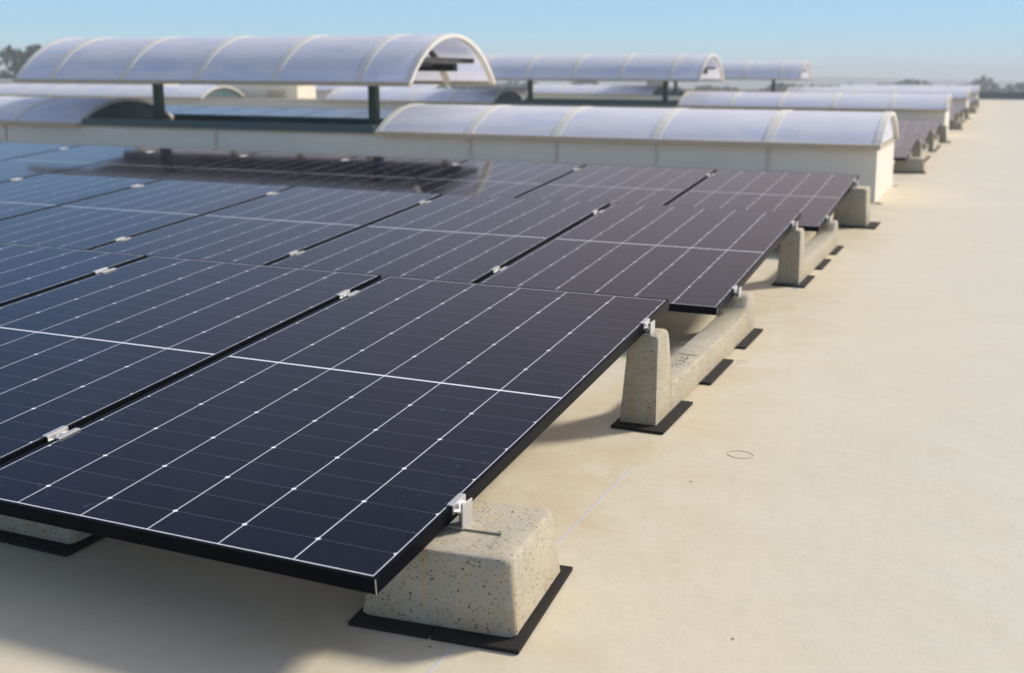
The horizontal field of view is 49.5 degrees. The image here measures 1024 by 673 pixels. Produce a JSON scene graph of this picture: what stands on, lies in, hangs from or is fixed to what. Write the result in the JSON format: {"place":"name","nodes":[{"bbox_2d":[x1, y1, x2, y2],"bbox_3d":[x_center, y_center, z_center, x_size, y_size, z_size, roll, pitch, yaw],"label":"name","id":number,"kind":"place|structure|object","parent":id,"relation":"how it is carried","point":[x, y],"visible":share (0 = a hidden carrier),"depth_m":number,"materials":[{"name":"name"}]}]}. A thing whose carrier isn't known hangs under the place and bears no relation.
{"place":"outdoors","nodes":[
{"label":"outdoors","id":0,"kind":"place"},
{"bbox_2d":[0,99,1023,672],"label":"roof deck","id":1,"kind":"structure","parent":0,"point":[862,407],"depth_m":2.98,"materials":[{"name":"beige concrete"}]},
{"bbox_2d":[0,530,19,542],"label":"rubber mat","id":2,"kind":"object","parent":1,"relation":"on","point":[5,536],"visible":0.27,"depth_m":2.84,"materials":[{"name":"black rubber"}]},
{"bbox_2d":[0,425,92,543],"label":"ballast block","id":3,"kind":"structure","parent":2,"relation":"on","point":[38,530],"depth_m":2.82,"materials":[{"name":"concrete"}]},
{"bbox_2d":[7,534,104,556],"bbox_3d":[-1.102,0.485,2.960,0.196,0.009,0.425,6,14,23],"label":"rubber mat","id":4,"kind":"object","parent":1,"relation":"on","point":[45,545],"visible":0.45,"depth_m":2.79,"materials":[{"name":"black rubber"}]},
{"bbox_2d":[0,79,179,85],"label":"ventilation housing","id":5,"kind":"object","parent":1,"relation":"on","point":[6,81],"visible":0.01,"depth_m":32.91,"materials":[{"name":"beige metal"}]},
{"bbox_2d":[114,237,130,240],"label":"ballast beam","id":6,"kind":"structure","parent":1,"relation":"on","point":[121,239],"depth_m":6.39,"materials":[{"name":"metal"}]},
{"bbox_2d":[0,180,292,249],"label":"solar panel","id":7,"kind":"object","parent":6,"relation":"on","point":[95,222],"visible":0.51,"depth_m":7.16,"materials":[{"name":"blue"}]},
{"bbox_2d":[165,105,206,112],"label":"solar panel","id":8,"kind":"object","parent":1,"relation":"on","point":[170,108],"visible":0.34,"depth_m":26.60,"materials":[{"name":"blue"}]},
{"bbox_2d":[92,250,304,273],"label":"ballast beam","id":9,"kind":"structure","parent":1,"relation":"on","point":[106,269],"depth_m":4.67,"materials":[{"name":"metal"}]},
{"bbox_2d":[0,242,147,305],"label":"solar panel","id":10,"kind":"object","parent":9,"relation":"on","point":[27,270],"visible":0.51,"depth_m":4.77,"materials":[{"name":"blue"}]},
{"bbox_2d":[90,186,441,264],"bbox_3d":[-1.418,-0.694,6.788,1.160,0.036,2.095,6,19,23],"label":"solar panel","id":11,"kind":"object","parent":9,"relation":"on","point":[270,229],"visible":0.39,"depth_m":6.63,"materials":[{"name":"grey"}]},
{"bbox_2d":[171,106,246,114],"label":"solar panel","id":12,"kind":"object","parent":1,"relation":"on","point":[210,110],"visible":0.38,"depth_m":25.94,"materials":[{"name":"blue"}]},
{"bbox_2d":[212,107,287,114],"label":"solar panel","id":13,"kind":"object","parent":1,"relation":"on","point":[251,111],"visible":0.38,"depth_m":25.48,"materials":[{"name":"blue"}]},
{"bbox_2d":[216,84,315,98],"bbox_3d":[-6.849,-6.620,30.942,2.780,0.930,0.980,6,14,23],"label":"ventilation housing","id":14,"kind":"object","parent":1,"relation":"on","point":[280,91],"visible":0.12,"depth_m":30.35,"materials":[{"name":"beige metal"}]},
{"bbox_2d":[255,108,330,115],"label":"solar panel","id":15,"kind":"object","parent":1,"relation":"on","point":[294,111],"visible":0.46,"depth_m":25.02,"materials":[{"name":"blue"}]},
{"bbox_2d":[299,109,367,117],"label":"solar panel","id":16,"kind":"object","parent":1,"relation":"on","point":[343,113],"visible":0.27,"depth_m":24.52,"materials":[{"name":"blue"}]},
{"bbox_2d":[345,110,394,117],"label":"solar panel","id":17,"kind":"object","parent":1,"relation":"on","point":[384,113],"visible":0.23,"depth_m":24.00,"materials":[{"name":"blue"}]},
{"bbox_2d":[348,606,437,638],"bbox_3d":[-0.200,0.582,2.569,0.186,0.009,0.425,5,14,18],"label":"rubber mat","id":18,"kind":"object","parent":1,"relation":"on","point":[360,618],"visible":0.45,"depth_m":2.39,"materials":[{"name":"black rubber"}]},
{"bbox_2d":[363,493,559,637],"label":"ballast block","id":19,"kind":"structure","parent":18,"relation":"on","point":[484,567],"depth_m":2.38,"materials":[{"name":"concrete"}]},
{"bbox_2d":[336,266,507,298],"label":"ballast beam","id":20,"kind":"structure","parent":1,"relation":"on","point":[344,293],"depth_m":4.21,"materials":[{"name":"metal"}]},
{"bbox_2d":[0,255,381,464],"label":"solar panel","id":21,"kind":"object","parent":20,"relation":"on","point":[78,353],"visible":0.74,"depth_m":3.85,"materials":[{"name":"grey"}]},
{"bbox_2d":[269,194,609,282],"bbox_3d":[-0.329,-0.580,6.329,1.160,0.036,2.095,6,19,23],"label":"solar panel","id":22,"kind":"object","parent":20,"relation":"on","point":[463,238],"visible":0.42,"depth_m":6.16,"materials":[{"name":"grey"}]},
{"bbox_2d":[478,203,800,314],"bbox_3d":[0.760,-0.466,5.869,1.160,0.036,2.095,6,19,23],"label":"solar panel","id":23,"kind":"object","parent":20,"relation":"on","point":[698,260],"visible":0.78,"depth_m":5.66,"materials":[{"name":"grey"}]},
{"bbox_2d":[427,644,456,672],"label":"chalk line","id":24,"kind":"object","parent":1,"relation":"on","point":[437,663],"visible":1,"depth_m":2.26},
{"bbox_2d":[0,123,900,203],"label":"skylight curb","id":25,"kind":"structure","parent":1,"relation":"on","point":[873,169],"depth_m":11.92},
{"bbox_2d":[0,96,173,125],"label":"vault skylight","id":26,"kind":"object","parent":25,"relation":"on","point":[58,111],"visible":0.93,"depth_m":14.63,"materials":[{"name":"white plastic"}]},
{"bbox_2d":[82,114,384,132],"bbox_3d":[-3.131,-2.462,14.076,4.230,0.580,1.795,6,14,23],"label":"vent well","id":27,"kind":"object","parent":25,"relation":"on","point":[312,124],"visible":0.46,"depth_m":13.64,"materials":[{"name":"teal paint"}]},
{"bbox_2d":[13,34,495,127],"bbox_3d":[-3.290,-3.210,14.120,5.750,1.180,2.290,6,14,23],"label":"smoke vent","id":28,"kind":"object","parent":27,"relation":"on","point":[373,63],"visible":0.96,"depth_m":13.30,"materials":[{"name":"white plastic"}]},
{"bbox_2d":[374,104,898,149],"bbox_3d":[1.314,-2.335,12.121,5.390,0.326,1.915,6,14,23],"label":"vault skylight","id":29,"kind":"object","parent":25,"relation":"on","point":[850,130],"visible":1,"depth_m":11.40,"materials":[{"name":"white plastic"}]},
{"bbox_2d":[0,96,952,137],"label":"skylight curb","id":30,"kind":"structure","parent":1,"relation":"on","point":[321,103],"depth_m":27.02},
{"bbox_2d":[0,84,245,98],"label":"vault skylight","id":31,"kind":"object","parent":30,"relation":"on","point":[108,91],"visible":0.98,"depth_m":29.97,"materials":[{"name":"white plastic"}]},
{"bbox_2d":[323,87,523,103],"bbox_3d":[-2.141,-5.870,27.014,4.530,0.331,1.915,6,14,23],"label":"vault skylight","id":32,"kind":"object","parent":30,"relation":"on","point":[427,95],"visible":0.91,"depth_m":26.31,"materials":[{"name":"white plastic"}]},
{"bbox_2d":[495,98,678,105],"bbox_3d":[1.916,-5.104,25.382,4.230,0.580,1.795,6,14,23],"label":"vent well","id":33,"kind":"object","parent":30,"relation":"on","point":[603,102],"visible":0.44,"depth_m":24.77,"materials":[{"name":"teal paint"}]},
{"bbox_2d":[484,54,723,101],"bbox_3d":[1.757,-5.852,25.426,5.750,1.180,2.290,6,14,23],"label":"smoke vent","id":34,"kind":"object","parent":33,"relation":"on","point":[665,69],"visible":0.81,"depth_m":24.52,"materials":[{"name":"white plastic"}]},
{"bbox_2d":[677,91,951,111],"bbox_3d":[6.361,-4.978,23.427,5.390,0.326,1.915,6,14,23],"label":"vault skylight","id":35,"kind":"object","parent":30,"relation":"on","point":[853,101],"visible":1,"depth_m":22.78,"materials":[{"name":"white plastic"}]},
{"bbox_2d":[430,565,572,654],"bbox_3d":[-0.013,0.597,2.509,0.196,0.009,0.425,5,14,18],"label":"rubber mat","id":36,"kind":"object","parent":1,"relation":"on","point":[515,644],"visible":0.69,"depth_m":2.35,"materials":[{"name":"black rubber"}]},
{"bbox_2d":[556,467,632,545],"bbox_3d":[0.228,0.469,3.074,0.008,0.001,0.692,6,14,23],"label":"chalk line","id":37,"kind":"object","parent":1,"relation":"on","point":[593,506],"visible":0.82,"depth_m":3.06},
{"bbox_2d":[592,210,603,214],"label":"ballast beam","id":38,"kind":"structure","parent":1,"relation":"on","point":[594,212],"depth_m":6.75,"materials":[{"name":"metal"}]},
{"bbox_2d":[517,164,715,205],"bbox_3d":[0.813,-1.177,8.886,1.160,0.036,2.095,6,19,23],"label":"solar panel","id":39,"kind":"object","parent":38,"relation":"on","point":[644,185],"visible":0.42,"depth_m":8.97,"materials":[{"name":"grey"}]},
{"bbox_2d":[316,92,969,115],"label":"skylight curb","id":40,"kind":"structure","parent":1,"relation":"on","point":[321,95],"depth_m":37.38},
{"bbox_2d":[179,84,450,91],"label":"vault skylight","id":41,"kind":"object","parent":40,"relation":"on","point":[325,88],"visible":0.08,"depth_m":41.19,"materials":[{"name":"white plastic"}]},
{"bbox_2d":[525,84,662,95],"bbox_3d":[2.906,-8.512,38.319,4.530,0.331,1.915,6,14,23],"label":"vault skylight","id":42,"kind":"object","parent":40,"relation":"on","point":[636,90],"visible":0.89,"depth_m":37.65,"materials":[{"name":"white plastic"}]},
{"bbox_2d":[653,92,685,95],"bbox_3d":[6.963,-7.746,36.688,4.230,0.580,1.795,6,14,23],"label":"vent well","id":43,"kind":"object","parent":40,"relation":"on","point":[676,94],"visible":0.16,"depth_m":36.44,"materials":[{"name":"teal paint"}]},
{"bbox_2d":[674,61,811,92],"bbox_3d":[6.803,-8.494,36.732,5.750,1.180,2.290,6,14,23],"label":"smoke vent","id":44,"kind":"object","parent":43,"relation":"on","point":[773,71],"visible":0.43,"depth_m":35.40,"materials":[{"name":"white plastic"}]},
{"bbox_2d":[786,87,969,99],"bbox_3d":[11.408,-7.620,34.733,5.390,0.326,1.915,6,14,23],"label":"vault skylight","id":45,"kind":"object","parent":40,"relation":"on","point":[960,93],"visible":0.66,"depth_m":34.13,"materials":[{"name":"white plastic"}]},
{"bbox_2d":[611,400,692,434],"bbox_3d":[0.495,0.273,3.894,0.184,0.009,0.390,6,14,23],"label":"rubber mat","id":46,"kind":"object","parent":1,"relation":"on","point":[671,417],"visible":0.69,"depth_m":3.77,"materials":[{"name":"black rubber"}]},
{"bbox_2d":[620,285,753,425],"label":"ballast beam","id":47,"kind":"structure","parent":46,"relation":"on","point":[660,383],"depth_m":3.91,"materials":[{"name":"concrete"}]},
{"bbox_2d":[0,276,668,594],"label":"solar panel","id":48,"kind":"object","parent":47,"relation":"on","point":[362,438],"visible":1,"depth_m":2.90,"materials":[{"name":"black glass"}]},
{"bbox_2d":[698,359,733,384],"bbox_3d":[0.761,0.133,4.491,0.184,0.009,0.399,6,14,23],"label":"rubber mat","id":49,"kind":"object","parent":1,"relation":"on","point":[715,373],"visible":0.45,"depth_m":4.43,"materials":[{"name":"black rubber"}]},
{"bbox_2d":[450,87,1023,99],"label":"parapet","id":50,"kind":"structure","parent":1,"relation":"on","point":[1003,96],"depth_m":58.98,"materials":[{"name":"metal"}]},
{"bbox_2d":[735,328,762,348],"bbox_3d":[1.013,0.001,5.056,0.184,0.009,0.400,6,14,23],"label":"rubber mat","id":51,"kind":"object","parent":1,"relation":"on","point":[749,338],"visible":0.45,"depth_m":5.00,"materials":[{"name":"black rubber"}]},
{"bbox_2d":[771,275,814,287],"bbox_3d":[1.636,-0.325,6.453,0.184,0.009,0.390,6,14,22],"label":"rubber mat","id":52,"kind":"object","parent":1,"relation":"on","point":[805,281],"visible":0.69,"depth_m":6.32,"materials":[{"name":"black rubber"}]},
{"bbox_2d":[776,215,837,283],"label":"ballast beam","id":53,"kind":"structure","parent":52,"relation":"on","point":[800,260],"depth_m":6.36,"materials":[{"name":"concrete"}]},
{"bbox_2d":[666,169,858,231],"bbox_3d":[1.902,-1.063,8.427,1.160,0.036,2.095,6,19,23],"label":"solar panel","id":54,"kind":"object","parent":53,"relation":"on","point":[814,199],"visible":0.77,"depth_m":8.46,"materials":[{"name":"grey"}]},
{"bbox_2d":[814,259,830,269],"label":"rubber mat","id":55,"kind":"object","parent":1,"relation":"on","point":[822,264],"visible":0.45,"depth_m":6.98,"materials":[{"name":"black rubber"}]},
{"bbox_2d":[683,90,979,105],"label":"skylight curb","id":56,"kind":"structure","parent":1,"relation":"on","point":[973,95],"depth_m":48.24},
{"bbox_2d":[840,84,979,93],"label":"vault skylight","id":57,"kind":"object","parent":56,"relation":"on","point":[974,89],"visible":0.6,"depth_m":45.49,"materials":[{"name":"white plastic"}]},
{"bbox_2d":[829,245,843,254],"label":"rubber mat","id":58,"kind":"object","parent":1,"relation":"on","point":[836,250],"visible":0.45,"depth_m":7.54,"materials":[{"name":"black rubber"}]},
{"bbox_2d":[849,222,880,229],"bbox_3d":[2.818,-0.890,8.874,0.200,0.009,0.420,6,14,23],"label":"rubber mat","id":59,"kind":"object","parent":1,"relation":"on","point":[872,225],"visible":0.69,"depth_m":8.75,"materials":[{"name":"black rubber"}]},
{"bbox_2d":[969,106,975,112],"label":"ballast block","id":60,"kind":"structure","parent":1,"relation":"on","point":[972,110],"depth_m":36.30,"materials":[{"name":"concrete"}]},
{"bbox_3d":[-2.445,-1.096,8.847,0.127,0.350,1.625,6,14,23],"label":"ballast beam","id":61,"kind":"object","parent":1,"relation":"on","visible":0},
{"bbox_2d":[0,173,160,219],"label":"solar panel","id":62,"kind":"object","parent":61,"relation":"on","point":[26,195],"visible":0.75,"depth_m":8.07,"materials":[{"name":"blue"}]},
{"bbox_2d":[152,152,358,184],"bbox_3d":[-2.454,-1.519,10.264,1.160,0.036,2.095,6,19,23],"label":"solar panel","id":63,"kind":"object","parent":61,"relation":"on","point":[259,168],"visible":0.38,"depth_m":10.37,"materials":[{"name":"grey"}]},
{"bbox_2d":[261,156,467,190],"bbox_3d":[-1.365,-1.405,9.805,1.160,0.036,2.095,6,19,23],"label":"solar panel","id":64,"kind":"object","parent":61,"relation":"on","point":[378,173],"visible":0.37,"depth_m":9.90,"materials":[{"name":"grey"}]},
{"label":"rubber mat","id":65,"kind":"object","parent":1,"relation":"on","visible":0},
{"bbox_2d":[911,137,927,159],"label":"ballast beam","id":66,"kind":"structure","parent":65,"relation":"on","point":[919,150],"depth_m":15.07,"materials":[{"name":"concrete"}]},
{"bbox_3d":[-5.969,-1.988,12.549,0.265,0.350,0.314,6,14,23],"label":"ballast block","id":67,"kind":"object","parent":1,"relation":"on","visible":0},
{"bbox_2d":[0,142,80,160],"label":"solar panel","id":68,"kind":"object","parent":67,"relation":"on","point":[10,150],"visible":0.74,"depth_m":12.15,"materials":[{"name":"blue"}]},
{"bbox_3d":[4.726,-2.798,16.217,0.127,0.350,1.625,6,14,23],"label":"ballast beam","id":69,"kind":"object","parent":1,"relation":"on","visible":0},
{"bbox_2d":[898,126,931,145],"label":"solar panel","id":70,"kind":"object","parent":69,"relation":"on","point":[922,132],"visible":0.32,"depth_m":17.42,"materials":[{"name":"grey"}]},
{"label":"rubber mat","id":71,"kind":"object","parent":1,"relation":"on","visible":0},
{"bbox_2d":[926,128,938,150],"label":"ballast beam","id":72,"kind":"structure","parent":71,"relation":"on","point":[932,141],"depth_m":17.63,"materials":[{"name":"concrete"}]},
{"bbox_2d":[897,120,941,135],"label":"solar panel","id":73,"kind":"object","parent":72,"relation":"on","point":[934,124],"visible":0.19,"depth_m":20.12,"materials":[{"name":"grey"}]},
{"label":"rubber mat","id":74,"kind":"object","parent":1,"relation":"on","visible":0},
{"bbox_2d":[953,111,960,120],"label":"ballast beam","id":75,"kind":"structure","parent":74,"relation":"on","point":[957,118],"depth_m":26.36,"materials":[{"name":"concrete"}]},
{"bbox_2d":[949,110,956,121],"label":"solar panel","id":76,"kind":"object","parent":75,"relation":"on","point":[952,113],"visible":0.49,"depth_m":25.87,"materials":[{"name":"grey"}]},
{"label":"rubber mat","id":77,"kind":"object","parent":1,"relation":"on","visible":0},
{"bbox_2d":[959,109,964,121],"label":"ballast beam","id":78,"kind":"structure","parent":77,"relation":"on","point":[961,114],"depth_m":28.92,"materials":[{"name":"concrete"}]},
{"bbox_2d":[950,107,961,112],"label":"solar panel","id":79,"kind":"object","parent":78,"relation":"on","point":[958,109],"visible":0.2,"depth_m":28.80,"materials":[{"name":"grey"}]},
{"bbox_2d":[952,105,964,109],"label":"solar panel","id":80,"kind":"object","parent":78,"relation":"on","point":[963,107],"visible":0.2,"depth_m":31.43,"materials":[{"name":"grey"}]},
{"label":"rubber mat","id":81,"kind":"object","parent":1,"relation":"on","visible":0},
{"bbox_2d":[893,153,923,172],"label":"ballast block","id":82,"kind":"structure","parent":81,"relation":"on","point":[912,164],"depth_m":13.71,"materials":[{"name":"concrete"}]},
{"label":"rubber mat","id":83,"kind":"object","parent":1,"relation":"on","visible":0},
{"bbox_2d":[949,119,961,128],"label":"ballast block","id":84,"kind":"structure","parent":83,"relation":"on","point":[955,125],"depth_m":25.00,"materials":[{"name":"concrete"}]},
{"bbox_2d":[0,0,1023,80],"label":"sky","id":85,"kind":"structure","parent":0,"point":[897,39],"materials":[{"name":"blue"}]},
{"bbox_2d":[1,76,1023,92],"bbox_3d":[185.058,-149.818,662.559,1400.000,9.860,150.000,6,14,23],"label":"hills","id":86,"kind":"structure","parent":0,"point":[764,84],"depth_m":648.50,"materials":[{"name":"grey"}]},
{"bbox_3d":[-3.534,-1.210,9.306,0.127,0.350,1.625,6,14,23],"label":"ballast beam","id":87,"kind":"object","parent":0,"visible":0},
{"bbox_2d":[0,171,42,182],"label":"solar panel","id":88,"kind":"object","parent":87,"relation":"on","point":[5,176],"visible":0.45,"depth_m":8.79,"materials":[{"name":"grey"}]},
{"bbox_2d":[51,148,257,178],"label":"solar panel","id":89,"kind":"object","parent":87,"relation":"on","point":[159,163],"visible":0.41,"depth_m":10.83,"materials":[{"name":"grey"}]},
{"bbox_3d":[-0.268,-0.868,7.928,0.127,0.350,1.625,6,14,23],"label":"ballast beam","id":90,"kind":"object","parent":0,"visible":0},
{"bbox_2d":[383,160,585,197],"bbox_3d":[-0.276,-1.291,9.346,1.160,0.036,2.095,6,19,23],"label":"solar panel","id":91,"kind":"object","parent":90,"relation":"on","point":[510,179],"visible":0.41,"depth_m":9.44,"materials":[{"name":"grey"}]},
{"bbox_3d":[-4.623,-1.324,9.766,0.127,0.350,1.625,6,14,23],"label":"ballast beam","id":92,"kind":"object","parent":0,"visible":0},
{"bbox_2d":[0,145,166,173],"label":"solar panel","id":93,"kind":"object","parent":92,"relation":"on","point":[50,162],"visible":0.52,"depth_m":11.35,"materials":[{"name":"grey"}]},
{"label":"rubber mat","id":94,"kind":"object","parent":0,"visible":0},
{"bbox_2d":[833,179,869,226],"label":"ballast block","id":95,"kind":"structure","parent":94,"relation":"on","point":[853,208],"depth_m":8.75,"materials":[{"name":"concrete"}]},
{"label":"rubber mat","id":96,"kind":"object","parent":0,"visible":0},
{"bbox_3d":[3.861,-2.286,14.294,0.361,0.228,0.351,6,14,23],"label":"ballast block","id":97,"kind":"object","parent":96,"relation":"on","visible":0},
{"bbox_2d":[893,135,918,160],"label":"solar panel","id":98,"kind":"object","parent":97,"relation":"on","point":[904,145],"visible":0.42,"depth_m":14.37,"materials":[{"name":"grey"}]},
{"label":"rubber mat","id":99,"kind":"object","parent":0,"visible":0},
{"bbox_2d":[935,122,946,141],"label":"ballast block","id":100,"kind":"structure","parent":99,"relation":"on","point":[941,132],"depth_m":20.04,"materials":[{"name":"concrete"}]},
{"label":"rubber mat","id":101,"kind":"object","parent":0,"visible":0},
{"bbox_2d":[963,106,968,118],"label":"ballast block","id":102,"kind":"structure","parent":101,"relation":"on","point":[966,111],"depth_m":31.34,"materials":[{"name":"concrete"}]},
{"label":"terrain","id":103,"kind":"structure","parent":0,"visible":0},
{"bbox_2d":[0,44,41,78],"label":"tree","id":104,"kind":"object","parent":103,"relation":"on","point":[14,67],"visible":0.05,"depth_m":108.26,"materials":[{"name":"green plant"}]},
{"bbox_2d":[448,75,1023,92],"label":"wood","id":105,"kind":"object","parent":103,"relation":"on","point":[987,83],"visible":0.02,"depth_m":206.51,"materials":[{"name":"green plant"}]}
]}

